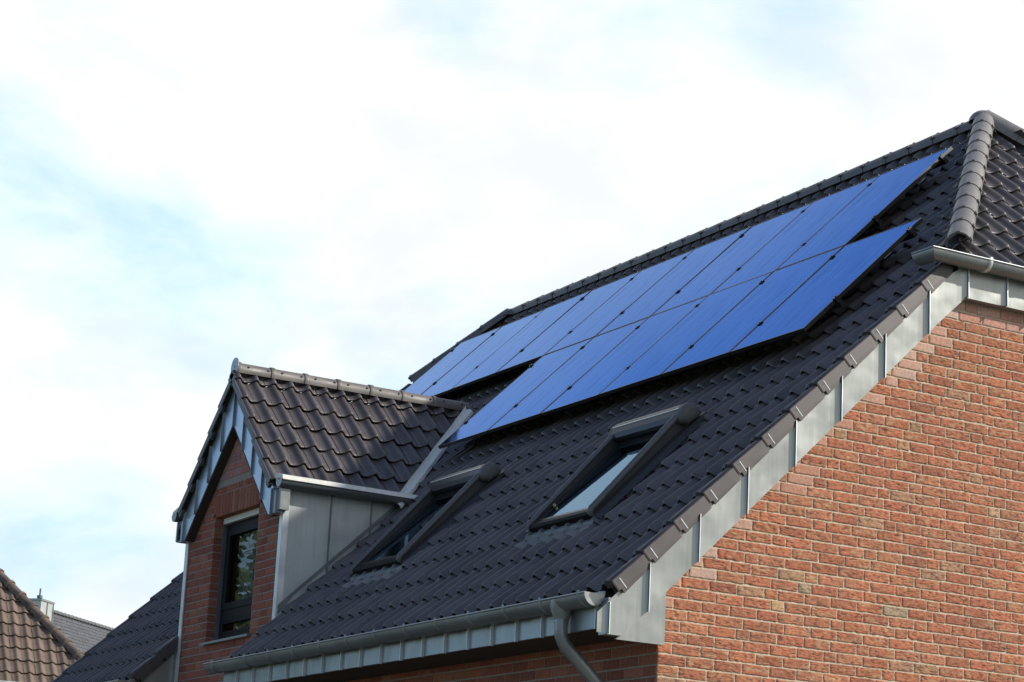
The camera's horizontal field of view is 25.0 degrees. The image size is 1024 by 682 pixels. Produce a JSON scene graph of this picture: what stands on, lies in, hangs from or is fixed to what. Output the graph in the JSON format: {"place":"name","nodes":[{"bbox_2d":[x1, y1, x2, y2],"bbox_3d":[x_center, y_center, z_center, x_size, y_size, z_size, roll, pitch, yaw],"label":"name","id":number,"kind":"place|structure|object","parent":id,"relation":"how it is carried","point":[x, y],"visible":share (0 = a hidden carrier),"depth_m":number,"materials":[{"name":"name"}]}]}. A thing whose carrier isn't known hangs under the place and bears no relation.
{"place":"outdoors","nodes":[
{"label":"outdoors","id":0,"kind":"place"},
{"bbox_2d":[0,568,83,681],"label":"neighbour house","id":1,"kind":"structure","parent":0,"point":[37,644],"depth_m":39.93,"materials":[{"name":"brown tile"}]},
{"bbox_2d":[29,588,113,652],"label":"distant house","id":2,"kind":"structure","parent":0,"point":[84,635],"depth_m":110.37,"materials":[{"name":"grey tile"}]},
{"bbox_2d":[0,0,1023,627],"label":"sky","id":3,"kind":"structure","parent":0,"point":[344,190],"materials":[{"name":"white"}]},
{"label":"ground","id":4,"kind":"structure","parent":0,"visible":0},
{"bbox_2d":[52,110,1023,681],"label":"brick house","id":5,"kind":"structure","parent":4,"relation":"on","point":[834,494],"depth_m":18.89,"materials":[{"name":"tile"}]},
{"bbox_2d":[341,462,506,587],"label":"roof window","id":6,"kind":"structure","parent":5,"relation":"in","point":[447,496],"depth_m":22.10,"materials":[{"name":"grey metal"}]},
{"bbox_2d":[514,403,706,548],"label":"roof window","id":7,"kind":"structure","parent":5,"relation":"in","point":[633,448],"depth_m":19.26,"materials":[{"name":"grey metal"}]},
{"bbox_2d":[507,300,844,427],"bbox_3d":[1.203,0.358,21.879,0.230,0.144,6.472,11,-16,-28],"label":"mounting rail","id":8,"kind":"object","parent":5,"relation":"attached to","point":[840,303],"visible":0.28,"depth_m":19.21,"materials":[{"name":"metal"}]},
{"bbox_2d":[438,337,593,448],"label":"solar panel","id":9,"kind":"object","parent":8,"relation":"attached to","point":[506,400],"visible":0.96,"depth_m":24.28,"materials":[{"name":"blue glass"}]},
{"bbox_2d":[487,317,648,432],"bbox_3d":[0.584,0.346,23.399,1.706,0.062,1.079,-40,10,-31],"label":"solar panel","id":10,"kind":"object","parent":8,"relation":"attached to","point":[559,382],"visible":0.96,"depth_m":23.37,"materials":[{"name":"blue glass"}]},
{"bbox_2d":[540,295,707,415],"bbox_3d":[1.114,0.142,22.493,1.706,0.062,1.079,-40,10,-31],"label":"solar panel","id":11,"kind":"object","parent":8,"relation":"attached to","point":[593,382],"visible":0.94,"depth_m":22.47,"materials":[{"name":"blue glass"}]},
{"bbox_2d":[598,271,773,396],"bbox_3d":[1.642,-0.064,21.586,1.706,0.062,1.079,-40,10,-31],"label":"solar panel","id":12,"kind":"object","parent":8,"relation":"attached to","point":[679,339],"visible":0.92,"depth_m":21.55,"materials":[{"name":"blue glass"}]},
{"bbox_2d":[661,246,843,376],"bbox_3d":[2.172,-0.267,20.680,1.706,0.062,1.079,-40,10,-31],"label":"solar panel","id":13,"kind":"object","parent":8,"relation":"attached to","point":[727,333],"visible":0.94,"depth_m":20.64,"materials":[{"name":"blue glass"}]},
{"bbox_2d":[730,218,922,354],"bbox_3d":[2.698,-0.475,19.774,1.706,0.058,1.077,-40,10,-31],"label":"solar panel","id":14,"kind":"object","parent":8,"relation":"attached to","point":[823,290],"visible":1,"depth_m":19.70,"materials":[{"name":"blue glass"}]},
{"bbox_2d":[471,219,882,384],"bbox_3d":[1.011,-0.097,25.026,0.230,0.144,9.680,11,-16,-28],"label":"mounting rail","id":15,"kind":"object","parent":5,"relation":"attached to","point":[877,223],"visible":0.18,"depth_m":20.93,"materials":[{"name":"metal"}]},
{"bbox_2d":[651,202,812,315],"bbox_3d":[2.245,-0.818,23.369,1.706,0.062,1.079,-40,10,-31],"label":"solar panel","id":16,"kind":"object","parent":15,"relation":"attached to","point":[726,264],"visible":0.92,"depth_m":23.36,"materials":[{"name":"blue glass"}]},
{"bbox_2d":[880,231,917,262],"bbox_3d":[1.903,-0.239,22.422,0.230,0.144,6.472,11,-16,-28],"label":"mounting rail","id":17,"kind":"object","parent":5,"relation":"attached to","point":[913,234],"visible":0.14,"depth_m":19.73,"materials":[{"name":"metal"}]},
{"bbox_2d":[914,158,948,187],"bbox_3d":[1.715,-0.698,25.573,0.230,0.144,9.680,11,-16,-28],"label":"mounting rail","id":18,"kind":"object","parent":5,"relation":"attached to","point":[940,163],"visible":0.12,"depth_m":21.51,"materials":[{"name":"metal"}]},
{"bbox_2d":[404,326,501,393],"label":"solar panel","id":19,"kind":"object","parent":18,"relation":"attached to","point":[437,371],"visible":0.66,"depth_m":28.88,"materials":[{"name":"blue glass"}]},
{"bbox_2d":[421,310,542,396],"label":"solar panel","id":20,"kind":"object","parent":18,"relation":"attached to","point":[447,382],"visible":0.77,"depth_m":27.90,"materials":[{"name":"blue glass"}]},
{"bbox_2d":[452,290,591,390],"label":"solar panel","id":21,"kind":"object","parent":18,"relation":"attached to","point":[490,366],"visible":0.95,"depth_m":26.96,"materials":[{"name":"blue glass"}]},
{"bbox_2d":[496,271,639,374],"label":"solar panel","id":22,"kind":"object","parent":18,"relation":"attached to","point":[561,327],"visible":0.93,"depth_m":26.06,"materials":[{"name":"blue glass"}]},
{"bbox_2d":[544,250,692,354],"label":"solar panel","id":23,"kind":"object","parent":18,"relation":"attached to","point":[615,305],"visible":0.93,"depth_m":25.17,"materials":[{"name":"blue glass"}]},
{"bbox_2d":[596,227,750,335],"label":"solar panel","id":24,"kind":"object","parent":18,"relation":"attached to","point":[671,283],"visible":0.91,"depth_m":24.26,"materials":[{"name":"blue glass"}]},
{"bbox_2d":[711,176,877,293],"bbox_3d":[2.773,-1.023,22.463,1.706,0.062,1.079,-40,10,-31],"label":"solar panel","id":25,"kind":"object","parent":18,"relation":"attached to","point":[782,246],"visible":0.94,"depth_m":22.46,"materials":[{"name":"blue glass"}]},
{"bbox_2d":[776,147,952,269],"bbox_3d":[3.296,-1.235,21.556,1.706,0.058,1.077,-40,10,-31],"label":"solar panel","id":26,"kind":"object","parent":18,"relation":"attached to","point":[864,210],"visible":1,"depth_m":21.50,"materials":[{"name":"blue glass"}]}
]}

